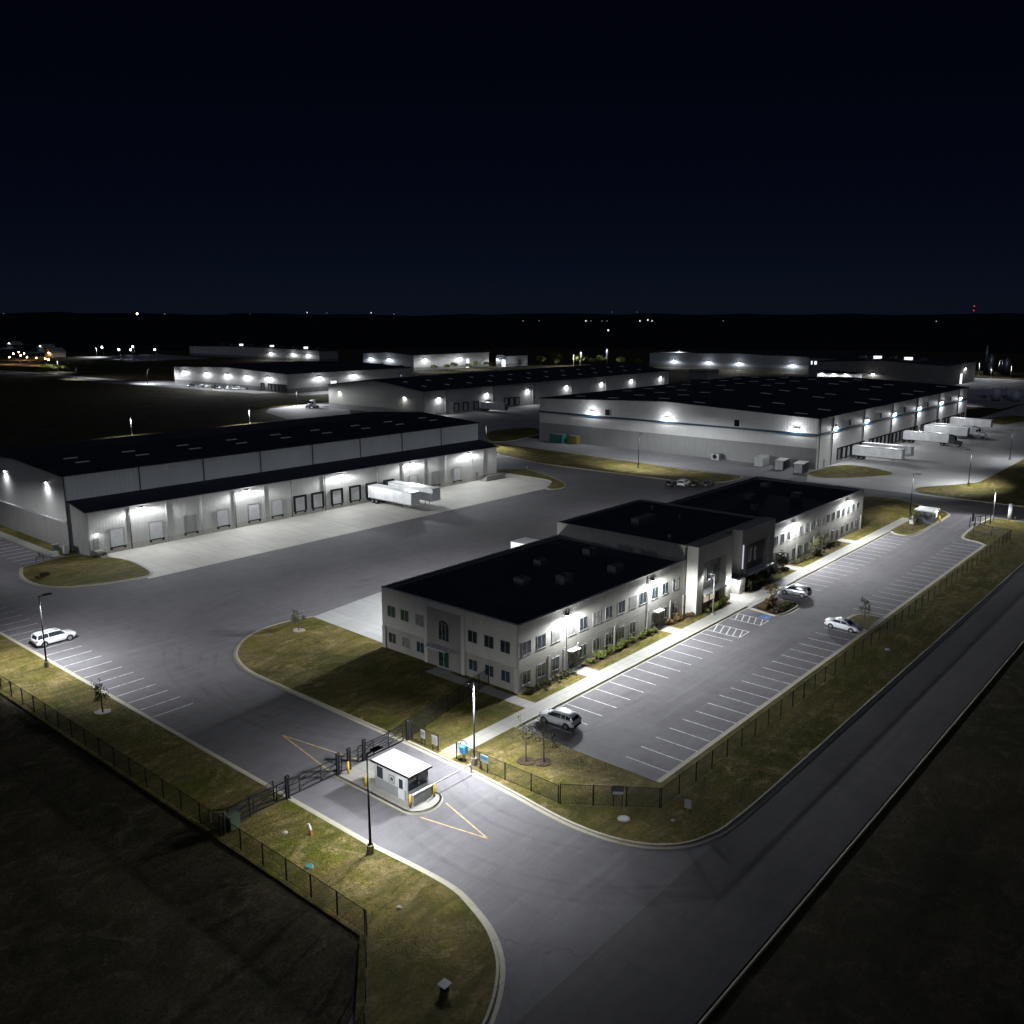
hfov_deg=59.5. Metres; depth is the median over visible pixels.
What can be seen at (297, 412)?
road
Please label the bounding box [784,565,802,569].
footpath
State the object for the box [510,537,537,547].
storage container
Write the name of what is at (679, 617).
shrub
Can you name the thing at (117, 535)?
dock door
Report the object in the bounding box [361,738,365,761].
gate post
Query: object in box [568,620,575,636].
window
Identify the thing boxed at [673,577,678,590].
window
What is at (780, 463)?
door
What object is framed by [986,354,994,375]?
silo
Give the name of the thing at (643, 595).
window
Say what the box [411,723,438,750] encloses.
chain link fence
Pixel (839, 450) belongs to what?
dock door
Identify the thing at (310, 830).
marker post
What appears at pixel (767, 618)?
accessible symbol
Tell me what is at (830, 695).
grass
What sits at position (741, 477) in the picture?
kerb
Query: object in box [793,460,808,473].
storage container
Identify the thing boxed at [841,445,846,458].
dock door
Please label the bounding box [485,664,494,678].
window
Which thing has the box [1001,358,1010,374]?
silo
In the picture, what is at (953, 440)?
truck tractor
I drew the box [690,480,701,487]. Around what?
parked car
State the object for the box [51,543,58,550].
utility box
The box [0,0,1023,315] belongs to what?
sky
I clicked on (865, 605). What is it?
tree
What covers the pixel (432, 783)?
barrier gate
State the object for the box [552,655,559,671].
window
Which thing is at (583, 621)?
window
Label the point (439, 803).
kerb
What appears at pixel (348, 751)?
gate post
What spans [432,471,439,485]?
dock door
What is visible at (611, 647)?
shrub
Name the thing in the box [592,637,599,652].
window
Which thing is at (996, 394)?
storage tank
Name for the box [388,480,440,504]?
box trailer
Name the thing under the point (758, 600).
footpath
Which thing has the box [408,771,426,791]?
front window
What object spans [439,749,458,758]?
tactile ramp
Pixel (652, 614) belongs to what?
window
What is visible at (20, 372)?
lane
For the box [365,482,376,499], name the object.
dock door
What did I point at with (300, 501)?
dock door
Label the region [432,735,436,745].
notice sign
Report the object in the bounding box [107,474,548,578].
loading apron
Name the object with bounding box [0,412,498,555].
warehouse
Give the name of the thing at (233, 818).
utility pedestal
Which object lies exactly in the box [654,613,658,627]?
entrance door
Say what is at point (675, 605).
window
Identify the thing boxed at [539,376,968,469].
warehouse
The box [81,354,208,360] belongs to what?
yard
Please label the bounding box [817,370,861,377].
loading shed
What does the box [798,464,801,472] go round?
door
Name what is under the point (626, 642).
shrub
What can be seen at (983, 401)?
plant yard
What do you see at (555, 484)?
grass island
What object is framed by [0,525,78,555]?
grass strip
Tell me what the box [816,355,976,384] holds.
warehouse
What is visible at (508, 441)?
kerb
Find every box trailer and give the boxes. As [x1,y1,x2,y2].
[368,483,419,508]
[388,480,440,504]
[481,402,507,411]
[852,445,904,461]
[862,442,913,456]
[903,430,950,443]
[924,424,969,438]
[930,422,974,436]
[949,417,992,429]
[968,389,988,396]
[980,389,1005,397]
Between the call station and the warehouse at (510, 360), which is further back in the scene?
the warehouse at (510, 360)
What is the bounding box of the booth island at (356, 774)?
[338,759,441,812]
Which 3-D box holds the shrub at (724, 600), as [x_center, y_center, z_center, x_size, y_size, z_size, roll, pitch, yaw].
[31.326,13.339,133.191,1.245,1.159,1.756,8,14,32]
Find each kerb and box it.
[0,631,504,1023]
[19,555,153,587]
[233,518,1023,848]
[333,760,442,814]
[483,427,538,441]
[489,442,743,483]
[496,468,566,489]
[514,515,989,782]
[515,531,887,725]
[698,640,1023,1023]
[748,597,800,616]
[806,465,894,477]
[847,614,883,628]
[872,496,950,514]
[913,459,1023,506]
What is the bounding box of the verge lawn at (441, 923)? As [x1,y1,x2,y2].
[0,635,495,1023]
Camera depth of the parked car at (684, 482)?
226.38 m
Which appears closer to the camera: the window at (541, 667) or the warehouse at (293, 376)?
the window at (541, 667)
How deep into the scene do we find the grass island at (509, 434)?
327.75 m
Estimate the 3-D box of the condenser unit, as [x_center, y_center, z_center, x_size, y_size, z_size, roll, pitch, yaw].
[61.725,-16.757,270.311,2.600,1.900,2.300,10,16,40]
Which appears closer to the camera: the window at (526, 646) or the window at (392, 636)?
the window at (526, 646)
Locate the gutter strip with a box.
[518,532,889,727]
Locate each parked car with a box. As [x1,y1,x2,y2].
[30,627,76,647]
[538,707,581,730]
[665,480,676,486]
[677,478,690,486]
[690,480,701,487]
[703,480,713,487]
[779,584,811,597]
[824,617,861,632]
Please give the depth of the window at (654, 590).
122.11 m
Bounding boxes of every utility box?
[50,551,58,556]
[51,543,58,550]
[62,545,68,553]
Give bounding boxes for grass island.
[23,555,149,585]
[247,394,328,407]
[484,427,538,441]
[487,442,740,482]
[496,469,563,488]
[808,465,892,477]
[849,614,881,627]
[989,416,1023,423]
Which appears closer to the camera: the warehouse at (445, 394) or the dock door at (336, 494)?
the dock door at (336, 494)
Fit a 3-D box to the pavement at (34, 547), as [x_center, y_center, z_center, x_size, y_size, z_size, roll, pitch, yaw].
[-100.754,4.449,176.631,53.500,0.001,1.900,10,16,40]
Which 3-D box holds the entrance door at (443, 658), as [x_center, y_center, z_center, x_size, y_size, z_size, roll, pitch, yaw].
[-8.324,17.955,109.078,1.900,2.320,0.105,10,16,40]
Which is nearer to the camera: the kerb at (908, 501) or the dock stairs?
the dock stairs
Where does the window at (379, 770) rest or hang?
in the guard booth at (401, 775)
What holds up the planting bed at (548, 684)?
on the office lawn at (318, 650)
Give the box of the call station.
[459,740,467,760]
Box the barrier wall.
[411,785,431,806]
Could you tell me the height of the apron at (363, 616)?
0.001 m
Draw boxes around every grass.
[701,613,950,784]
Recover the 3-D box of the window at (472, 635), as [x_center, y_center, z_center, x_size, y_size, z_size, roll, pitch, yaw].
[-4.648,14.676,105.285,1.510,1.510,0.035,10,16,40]
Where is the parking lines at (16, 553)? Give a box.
[0,541,49,563]
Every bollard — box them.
[364,774,366,786]
[409,794,411,807]
[433,784,435,796]
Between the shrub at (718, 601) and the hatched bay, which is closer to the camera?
the hatched bay
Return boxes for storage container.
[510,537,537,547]
[754,454,769,466]
[774,458,789,469]
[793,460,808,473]
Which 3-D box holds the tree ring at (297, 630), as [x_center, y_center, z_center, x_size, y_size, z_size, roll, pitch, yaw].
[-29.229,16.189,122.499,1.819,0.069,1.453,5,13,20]
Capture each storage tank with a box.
[991,387,1001,401]
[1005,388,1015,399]
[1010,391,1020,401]
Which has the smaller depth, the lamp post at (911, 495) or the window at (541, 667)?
the window at (541, 667)
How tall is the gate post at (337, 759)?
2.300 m
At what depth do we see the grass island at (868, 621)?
126.77 m
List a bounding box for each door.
[93,538,99,549]
[109,527,126,549]
[148,520,164,542]
[183,514,198,535]
[216,508,230,528]
[248,503,260,522]
[271,499,283,518]
[293,494,306,513]
[311,491,324,510]
[330,488,343,506]
[349,484,360,502]
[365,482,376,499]
[383,479,393,484]
[398,776,404,800]
[409,474,417,483]
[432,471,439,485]
[436,405,441,414]
[438,651,449,669]
[453,403,458,412]
[453,467,461,482]
[463,402,468,411]
[473,401,478,409]
[509,397,513,405]
[515,397,519,405]
[568,652,573,669]
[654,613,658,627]
[755,458,758,465]
[758,458,762,466]
[775,461,778,469]
[779,461,782,469]
[794,464,797,472]
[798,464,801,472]
[836,447,841,460]
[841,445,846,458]
[846,444,851,457]
[881,435,884,442]
[885,433,888,443]
[888,432,892,443]
[892,431,896,443]
[896,430,900,441]
[899,429,903,440]
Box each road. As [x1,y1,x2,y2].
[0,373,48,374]
[266,402,350,418]
[516,567,1023,1023]
[899,494,1023,521]
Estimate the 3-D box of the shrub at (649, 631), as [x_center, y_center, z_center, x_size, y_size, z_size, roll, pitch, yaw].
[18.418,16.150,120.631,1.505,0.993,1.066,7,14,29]
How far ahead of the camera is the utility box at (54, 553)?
160.24 m
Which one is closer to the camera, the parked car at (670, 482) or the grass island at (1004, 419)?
the parked car at (670, 482)
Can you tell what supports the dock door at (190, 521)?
in the warehouse at (117, 494)
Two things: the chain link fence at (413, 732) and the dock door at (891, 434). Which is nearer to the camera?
the chain link fence at (413, 732)
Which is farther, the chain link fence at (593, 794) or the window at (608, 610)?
the window at (608, 610)
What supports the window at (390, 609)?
in the office building at (576, 591)
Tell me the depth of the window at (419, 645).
111.83 m
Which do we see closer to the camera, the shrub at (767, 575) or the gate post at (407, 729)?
the gate post at (407, 729)
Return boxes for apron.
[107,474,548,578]
[314,592,381,641]
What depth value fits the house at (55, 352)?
979.06 m
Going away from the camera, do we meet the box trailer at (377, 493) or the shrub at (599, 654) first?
the shrub at (599, 654)
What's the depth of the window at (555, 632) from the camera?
105.80 m
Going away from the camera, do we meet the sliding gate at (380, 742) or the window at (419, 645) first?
the sliding gate at (380, 742)
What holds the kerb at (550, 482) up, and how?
on the yard asphalt
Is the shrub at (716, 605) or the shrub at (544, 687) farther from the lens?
the shrub at (716, 605)
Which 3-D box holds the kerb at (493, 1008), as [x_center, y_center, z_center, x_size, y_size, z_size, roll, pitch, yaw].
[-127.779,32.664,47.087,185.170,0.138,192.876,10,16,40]
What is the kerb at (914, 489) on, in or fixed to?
on the dock court at (934, 463)
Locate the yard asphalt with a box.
[0,432,1023,1023]
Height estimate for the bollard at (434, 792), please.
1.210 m
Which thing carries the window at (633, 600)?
in the office building at (576, 591)
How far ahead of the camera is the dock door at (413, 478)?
218.53 m
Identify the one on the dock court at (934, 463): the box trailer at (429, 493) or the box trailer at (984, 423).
the box trailer at (984, 423)
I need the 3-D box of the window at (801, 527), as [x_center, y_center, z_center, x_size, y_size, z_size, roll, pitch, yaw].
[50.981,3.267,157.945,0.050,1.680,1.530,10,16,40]
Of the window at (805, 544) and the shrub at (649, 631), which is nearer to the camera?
the shrub at (649, 631)
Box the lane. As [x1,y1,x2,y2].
[0,370,123,380]
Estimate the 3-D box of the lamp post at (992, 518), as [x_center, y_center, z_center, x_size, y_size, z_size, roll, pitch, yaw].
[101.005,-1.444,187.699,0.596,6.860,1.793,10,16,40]
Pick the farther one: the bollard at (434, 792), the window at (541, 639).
the window at (541, 639)
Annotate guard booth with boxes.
[371,749,431,801]
[914,506,939,524]
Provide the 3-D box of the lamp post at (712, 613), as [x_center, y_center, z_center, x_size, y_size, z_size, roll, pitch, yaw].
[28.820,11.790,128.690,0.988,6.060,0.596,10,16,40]
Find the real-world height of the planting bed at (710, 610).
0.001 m
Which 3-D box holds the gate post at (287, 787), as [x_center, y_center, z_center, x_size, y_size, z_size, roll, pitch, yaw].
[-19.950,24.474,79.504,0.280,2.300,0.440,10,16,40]
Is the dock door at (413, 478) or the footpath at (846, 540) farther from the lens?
the dock door at (413, 478)
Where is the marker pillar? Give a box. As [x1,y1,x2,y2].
[1007,504,1016,519]
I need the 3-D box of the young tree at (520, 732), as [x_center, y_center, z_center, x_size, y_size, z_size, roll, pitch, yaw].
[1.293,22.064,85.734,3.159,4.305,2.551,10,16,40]
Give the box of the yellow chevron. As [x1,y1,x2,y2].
[282,735,486,838]
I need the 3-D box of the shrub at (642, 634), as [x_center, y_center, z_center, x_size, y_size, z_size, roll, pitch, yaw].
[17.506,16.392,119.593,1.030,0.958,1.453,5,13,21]
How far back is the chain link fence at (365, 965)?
57.94 m
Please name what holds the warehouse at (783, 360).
on the ground at (808, 968)
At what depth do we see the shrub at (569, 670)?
107.41 m
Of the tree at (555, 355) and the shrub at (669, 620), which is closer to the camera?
the shrub at (669, 620)
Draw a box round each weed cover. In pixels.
[0,714,358,1023]
[809,656,1023,1006]
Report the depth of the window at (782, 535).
152.37 m
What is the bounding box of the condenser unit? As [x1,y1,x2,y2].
[711,453,721,459]
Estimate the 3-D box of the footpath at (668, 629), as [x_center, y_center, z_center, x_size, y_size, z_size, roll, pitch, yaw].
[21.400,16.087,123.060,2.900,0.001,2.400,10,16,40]
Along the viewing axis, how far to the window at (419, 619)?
110.98 m
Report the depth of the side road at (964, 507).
203.48 m
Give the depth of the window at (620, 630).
116.84 m
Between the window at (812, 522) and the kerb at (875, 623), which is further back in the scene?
the window at (812, 522)
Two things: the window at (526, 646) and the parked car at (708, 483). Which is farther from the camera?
the parked car at (708, 483)
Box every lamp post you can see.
[38,593,51,667]
[366,745,382,854]
[465,680,477,765]
[710,573,714,614]
[908,474,920,516]
[965,449,971,485]
[991,489,996,520]
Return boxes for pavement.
[0,531,65,556]
[441,517,908,756]
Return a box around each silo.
[983,345,988,373]
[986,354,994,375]
[998,360,1002,373]
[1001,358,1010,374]
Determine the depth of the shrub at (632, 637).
118.03 m
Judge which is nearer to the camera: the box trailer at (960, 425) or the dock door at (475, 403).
the box trailer at (960, 425)
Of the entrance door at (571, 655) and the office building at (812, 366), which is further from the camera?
the office building at (812, 366)
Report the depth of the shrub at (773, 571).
146.19 m
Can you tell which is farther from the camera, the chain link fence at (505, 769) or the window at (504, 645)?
the window at (504, 645)
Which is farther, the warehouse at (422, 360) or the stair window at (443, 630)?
the warehouse at (422, 360)
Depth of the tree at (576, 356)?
790.16 m
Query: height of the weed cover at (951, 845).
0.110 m
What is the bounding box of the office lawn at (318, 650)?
[238,496,1023,842]
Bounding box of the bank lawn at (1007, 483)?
[916,459,1023,505]
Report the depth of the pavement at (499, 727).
113.76 m
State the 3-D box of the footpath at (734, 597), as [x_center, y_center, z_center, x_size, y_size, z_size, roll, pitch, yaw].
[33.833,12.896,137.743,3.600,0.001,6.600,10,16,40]
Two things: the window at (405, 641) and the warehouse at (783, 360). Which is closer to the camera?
the window at (405, 641)
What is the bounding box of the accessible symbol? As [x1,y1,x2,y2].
[758,615,771,619]
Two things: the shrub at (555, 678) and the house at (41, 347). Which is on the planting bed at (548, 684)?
the shrub at (555, 678)
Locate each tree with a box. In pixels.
[90,678,109,711]
[290,608,306,629]
[512,716,538,760]
[525,709,560,761]
[536,355,545,365]
[549,352,562,359]
[573,354,587,360]
[595,355,605,363]
[764,582,778,598]
[773,550,789,574]
[808,538,819,553]
[815,530,831,550]
[859,595,871,618]
[907,510,922,525]
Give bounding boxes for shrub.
[34,572,50,578]
[93,552,106,557]
[525,685,539,693]
[534,683,549,689]
[540,679,552,683]
[551,677,561,682]
[552,671,570,677]
[563,669,576,674]
[592,650,605,659]
[608,644,618,650]
[616,641,624,648]
[620,639,630,644]
[629,634,636,640]
[639,631,646,636]
[644,628,654,634]
[666,618,674,623]
[674,615,682,620]
[709,602,719,608]
[711,599,721,605]
[719,598,726,603]
[745,580,752,589]
[755,574,764,585]
[758,603,767,608]
[764,571,769,579]
[764,599,772,604]
[770,568,775,578]
[776,567,789,570]
[829,542,840,545]
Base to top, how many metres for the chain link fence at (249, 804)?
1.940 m
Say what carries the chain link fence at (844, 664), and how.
on the office lawn at (318, 650)
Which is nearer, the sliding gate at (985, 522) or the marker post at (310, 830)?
the marker post at (310, 830)
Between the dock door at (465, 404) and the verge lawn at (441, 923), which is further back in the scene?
the dock door at (465, 404)
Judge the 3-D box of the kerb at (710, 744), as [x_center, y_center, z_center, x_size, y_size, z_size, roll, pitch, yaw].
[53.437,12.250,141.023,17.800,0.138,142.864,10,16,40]
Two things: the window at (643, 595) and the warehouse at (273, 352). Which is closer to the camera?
the window at (643, 595)
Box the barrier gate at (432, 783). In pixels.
[428,764,471,793]
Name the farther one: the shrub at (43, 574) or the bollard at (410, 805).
the shrub at (43, 574)
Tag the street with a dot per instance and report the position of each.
(313, 393)
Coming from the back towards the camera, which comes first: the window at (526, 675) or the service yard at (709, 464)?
the service yard at (709, 464)
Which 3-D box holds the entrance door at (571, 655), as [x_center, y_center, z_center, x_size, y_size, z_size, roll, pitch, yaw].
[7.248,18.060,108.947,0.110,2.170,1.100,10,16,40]
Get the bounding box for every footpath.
[425,666,533,707]
[570,665,597,676]
[657,625,680,633]
[728,592,751,602]
[747,593,773,606]
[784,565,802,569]
[837,538,854,542]
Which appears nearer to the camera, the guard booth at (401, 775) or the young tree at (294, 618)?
the guard booth at (401, 775)
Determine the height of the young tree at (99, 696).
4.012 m
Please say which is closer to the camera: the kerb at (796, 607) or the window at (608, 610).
the window at (608, 610)
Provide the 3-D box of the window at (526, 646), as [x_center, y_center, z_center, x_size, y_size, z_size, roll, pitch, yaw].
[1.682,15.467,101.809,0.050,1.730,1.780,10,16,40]
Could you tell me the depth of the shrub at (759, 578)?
142.44 m
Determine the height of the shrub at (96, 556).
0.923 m
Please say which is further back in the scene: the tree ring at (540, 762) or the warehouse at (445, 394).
the warehouse at (445, 394)
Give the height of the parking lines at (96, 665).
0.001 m
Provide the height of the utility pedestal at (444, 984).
0.420 m
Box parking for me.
[100,381,277,392]
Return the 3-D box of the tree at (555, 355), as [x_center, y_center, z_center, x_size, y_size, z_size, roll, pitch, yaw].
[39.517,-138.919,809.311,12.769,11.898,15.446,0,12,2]
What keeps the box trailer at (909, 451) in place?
on the dock court at (934, 463)
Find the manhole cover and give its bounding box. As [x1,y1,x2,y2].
[617,815,629,821]
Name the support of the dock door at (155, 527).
in the warehouse at (117, 494)
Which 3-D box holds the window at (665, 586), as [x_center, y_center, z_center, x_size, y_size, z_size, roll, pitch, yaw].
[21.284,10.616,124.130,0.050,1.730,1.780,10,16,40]
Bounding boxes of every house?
[6,341,23,347]
[36,344,56,351]
[44,348,65,356]
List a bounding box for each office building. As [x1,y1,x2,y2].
[381,476,863,693]
[808,356,850,376]
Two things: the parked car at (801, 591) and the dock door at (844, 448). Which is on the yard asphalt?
the parked car at (801, 591)
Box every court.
[441,404,539,432]
[807,404,1023,498]
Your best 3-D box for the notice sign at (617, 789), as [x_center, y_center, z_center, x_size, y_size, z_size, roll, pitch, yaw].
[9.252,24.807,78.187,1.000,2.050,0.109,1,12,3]
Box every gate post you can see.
[284,775,290,799]
[335,752,340,775]
[346,747,350,769]
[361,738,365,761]
[405,719,409,740]
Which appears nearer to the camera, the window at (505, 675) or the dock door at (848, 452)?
the window at (505, 675)
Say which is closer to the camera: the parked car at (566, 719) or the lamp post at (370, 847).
the lamp post at (370, 847)
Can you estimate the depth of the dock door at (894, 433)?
301.07 m
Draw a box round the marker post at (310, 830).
[307,823,311,835]
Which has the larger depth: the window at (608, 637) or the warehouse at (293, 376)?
the warehouse at (293, 376)
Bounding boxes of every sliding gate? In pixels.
[227,756,341,819]
[357,726,403,761]
[969,514,991,526]
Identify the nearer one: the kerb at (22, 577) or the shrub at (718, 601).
the shrub at (718, 601)
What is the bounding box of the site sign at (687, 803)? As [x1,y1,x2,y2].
[684,798,691,812]
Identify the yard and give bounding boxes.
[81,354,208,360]
[478,432,813,479]
[954,378,1023,408]
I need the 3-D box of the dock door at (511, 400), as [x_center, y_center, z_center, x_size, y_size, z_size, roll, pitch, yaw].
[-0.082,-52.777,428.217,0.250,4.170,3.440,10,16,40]
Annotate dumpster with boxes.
[550,433,566,442]
[568,435,579,443]
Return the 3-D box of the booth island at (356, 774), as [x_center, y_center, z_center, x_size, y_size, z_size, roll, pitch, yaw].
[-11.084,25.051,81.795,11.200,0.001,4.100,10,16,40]
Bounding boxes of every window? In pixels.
[377,766,382,778]
[387,605,394,617]
[388,632,396,644]
[400,609,408,622]
[401,636,409,649]
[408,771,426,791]
[415,613,423,626]
[416,641,424,654]
[438,623,448,642]
[468,629,476,643]
[468,658,477,672]
[484,634,493,649]
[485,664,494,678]
[500,639,509,654]
[500,669,509,683]
[522,639,531,656]
[522,668,530,685]
[537,633,546,650]
[537,662,545,678]
[552,627,559,643]
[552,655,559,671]
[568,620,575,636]
[579,615,587,631]
[579,643,586,658]
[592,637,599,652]
[593,610,600,625]
[604,631,611,646]
[605,605,612,620]
[617,626,624,640]
[618,599,625,614]
[629,620,635,634]
[630,595,636,609]
[639,591,646,605]
[651,586,657,600]
[651,612,654,624]
[661,606,667,619]
[662,581,668,595]
[672,601,677,614]
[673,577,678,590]
[703,595,708,602]
[706,565,710,581]
[712,562,716,578]
[748,548,751,562]
[753,545,757,560]
[774,535,778,546]
[780,533,784,543]
[787,530,790,540]
[793,528,796,537]
[799,525,802,535]
[803,542,806,552]
[810,521,813,530]
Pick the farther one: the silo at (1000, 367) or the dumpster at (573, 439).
the silo at (1000, 367)
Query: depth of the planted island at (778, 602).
132.23 m
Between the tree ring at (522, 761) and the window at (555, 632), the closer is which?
the tree ring at (522, 761)
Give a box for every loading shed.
[688,368,719,379]
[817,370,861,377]
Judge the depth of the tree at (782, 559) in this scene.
148.02 m
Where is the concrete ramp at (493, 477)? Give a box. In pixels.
[479,473,504,480]
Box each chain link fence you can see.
[0,676,364,931]
[222,780,274,834]
[363,910,367,1023]
[410,668,488,737]
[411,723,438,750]
[456,742,558,802]
[560,783,660,807]
[660,523,1010,807]
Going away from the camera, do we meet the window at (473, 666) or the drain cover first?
the drain cover
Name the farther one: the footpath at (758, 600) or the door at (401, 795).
the footpath at (758, 600)
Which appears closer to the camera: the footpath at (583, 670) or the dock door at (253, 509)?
the footpath at (583, 670)
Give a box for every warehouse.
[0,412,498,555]
[173,361,411,392]
[189,343,337,360]
[328,362,669,414]
[363,349,488,370]
[496,353,527,366]
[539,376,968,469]
[649,349,883,371]
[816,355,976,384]
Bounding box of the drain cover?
[305,863,313,869]
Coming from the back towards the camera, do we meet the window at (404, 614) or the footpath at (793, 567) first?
the footpath at (793, 567)
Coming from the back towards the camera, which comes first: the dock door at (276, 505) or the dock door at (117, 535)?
the dock door at (276, 505)
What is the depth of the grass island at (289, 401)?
456.51 m
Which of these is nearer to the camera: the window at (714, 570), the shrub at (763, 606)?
the shrub at (763, 606)
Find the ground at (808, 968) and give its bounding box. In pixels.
[0,348,1023,1023]
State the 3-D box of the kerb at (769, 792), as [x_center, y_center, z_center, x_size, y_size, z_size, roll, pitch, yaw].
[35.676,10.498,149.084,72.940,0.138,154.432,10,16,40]
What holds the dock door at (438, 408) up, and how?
in the warehouse at (445, 394)
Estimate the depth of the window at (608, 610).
113.95 m
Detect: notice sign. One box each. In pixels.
[421,729,424,743]
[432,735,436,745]
[480,753,487,772]
[612,785,623,806]
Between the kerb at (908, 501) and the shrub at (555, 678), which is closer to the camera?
the shrub at (555, 678)
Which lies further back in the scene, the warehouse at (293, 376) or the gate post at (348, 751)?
the warehouse at (293, 376)
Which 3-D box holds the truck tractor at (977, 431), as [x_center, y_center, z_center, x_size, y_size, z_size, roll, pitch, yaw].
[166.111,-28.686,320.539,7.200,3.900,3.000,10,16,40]
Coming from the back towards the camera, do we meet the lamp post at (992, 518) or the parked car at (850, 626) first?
the lamp post at (992, 518)
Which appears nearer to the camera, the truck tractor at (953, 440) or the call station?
the call station
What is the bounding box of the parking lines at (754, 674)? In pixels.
[536,536,979,771]
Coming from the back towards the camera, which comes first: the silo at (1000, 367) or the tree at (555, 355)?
the tree at (555, 355)
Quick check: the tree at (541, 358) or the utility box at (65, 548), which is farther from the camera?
the tree at (541, 358)
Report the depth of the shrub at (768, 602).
132.59 m
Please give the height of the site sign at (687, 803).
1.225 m
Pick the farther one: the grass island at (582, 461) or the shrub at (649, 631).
the grass island at (582, 461)
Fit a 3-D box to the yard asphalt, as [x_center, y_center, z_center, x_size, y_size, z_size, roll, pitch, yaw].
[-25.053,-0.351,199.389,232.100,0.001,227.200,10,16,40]
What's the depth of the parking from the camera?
565.67 m
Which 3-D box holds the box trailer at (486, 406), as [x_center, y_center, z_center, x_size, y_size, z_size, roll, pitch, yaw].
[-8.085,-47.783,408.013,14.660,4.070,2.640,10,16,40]
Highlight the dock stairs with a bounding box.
[93,544,108,558]
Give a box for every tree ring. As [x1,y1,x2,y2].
[94,709,110,714]
[293,628,305,632]
[516,756,534,765]
[534,757,551,766]
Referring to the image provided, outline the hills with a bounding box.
[0,312,1023,352]
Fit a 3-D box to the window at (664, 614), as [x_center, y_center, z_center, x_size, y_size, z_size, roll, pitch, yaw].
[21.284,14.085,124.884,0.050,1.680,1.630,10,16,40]
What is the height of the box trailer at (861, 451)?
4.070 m
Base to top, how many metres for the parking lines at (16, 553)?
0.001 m
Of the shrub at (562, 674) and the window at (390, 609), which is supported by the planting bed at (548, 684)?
the shrub at (562, 674)
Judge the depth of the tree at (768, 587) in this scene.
135.74 m
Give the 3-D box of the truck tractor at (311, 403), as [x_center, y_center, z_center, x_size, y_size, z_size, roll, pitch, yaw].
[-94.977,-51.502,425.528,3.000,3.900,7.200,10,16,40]
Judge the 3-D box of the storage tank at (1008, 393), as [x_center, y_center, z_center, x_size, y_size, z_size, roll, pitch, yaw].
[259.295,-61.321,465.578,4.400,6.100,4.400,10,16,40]
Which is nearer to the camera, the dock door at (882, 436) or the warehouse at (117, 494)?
the warehouse at (117, 494)
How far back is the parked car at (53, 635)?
117.23 m
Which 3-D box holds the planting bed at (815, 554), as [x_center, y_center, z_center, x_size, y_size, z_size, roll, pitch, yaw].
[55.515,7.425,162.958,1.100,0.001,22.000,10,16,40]
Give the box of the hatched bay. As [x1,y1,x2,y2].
[709,614,768,637]
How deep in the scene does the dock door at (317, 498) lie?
197.23 m
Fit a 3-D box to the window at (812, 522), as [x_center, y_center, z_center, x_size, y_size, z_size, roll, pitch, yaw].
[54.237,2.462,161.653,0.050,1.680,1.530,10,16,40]
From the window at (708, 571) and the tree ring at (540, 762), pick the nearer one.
the tree ring at (540, 762)
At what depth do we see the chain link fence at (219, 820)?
75.41 m
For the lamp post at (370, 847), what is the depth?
70.75 m
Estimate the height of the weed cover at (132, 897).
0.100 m
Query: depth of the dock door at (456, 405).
399.98 m
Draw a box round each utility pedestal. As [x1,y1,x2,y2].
[224,810,240,830]
[437,978,451,992]
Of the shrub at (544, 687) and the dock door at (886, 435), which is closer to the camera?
the shrub at (544, 687)
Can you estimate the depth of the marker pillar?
189.60 m
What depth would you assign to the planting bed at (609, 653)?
115.14 m
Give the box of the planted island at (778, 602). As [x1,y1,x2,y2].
[751,598,796,614]
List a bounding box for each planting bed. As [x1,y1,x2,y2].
[523,673,571,695]
[583,631,659,666]
[665,615,690,625]
[702,602,729,613]
[745,579,776,592]
[789,541,841,565]
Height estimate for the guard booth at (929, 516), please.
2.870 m
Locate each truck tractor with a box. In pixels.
[305,399,318,407]
[940,434,963,446]
[965,426,986,437]
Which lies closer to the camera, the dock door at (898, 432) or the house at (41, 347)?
the dock door at (898, 432)
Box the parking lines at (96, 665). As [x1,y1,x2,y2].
[0,607,192,716]
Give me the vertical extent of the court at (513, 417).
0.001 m
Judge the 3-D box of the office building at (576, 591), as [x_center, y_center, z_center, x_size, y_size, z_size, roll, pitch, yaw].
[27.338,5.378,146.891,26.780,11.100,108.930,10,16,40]
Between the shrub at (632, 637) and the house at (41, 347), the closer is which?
the shrub at (632, 637)
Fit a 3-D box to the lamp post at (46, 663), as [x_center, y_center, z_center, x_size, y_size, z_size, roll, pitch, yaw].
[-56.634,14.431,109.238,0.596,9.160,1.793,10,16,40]
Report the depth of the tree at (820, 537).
163.51 m

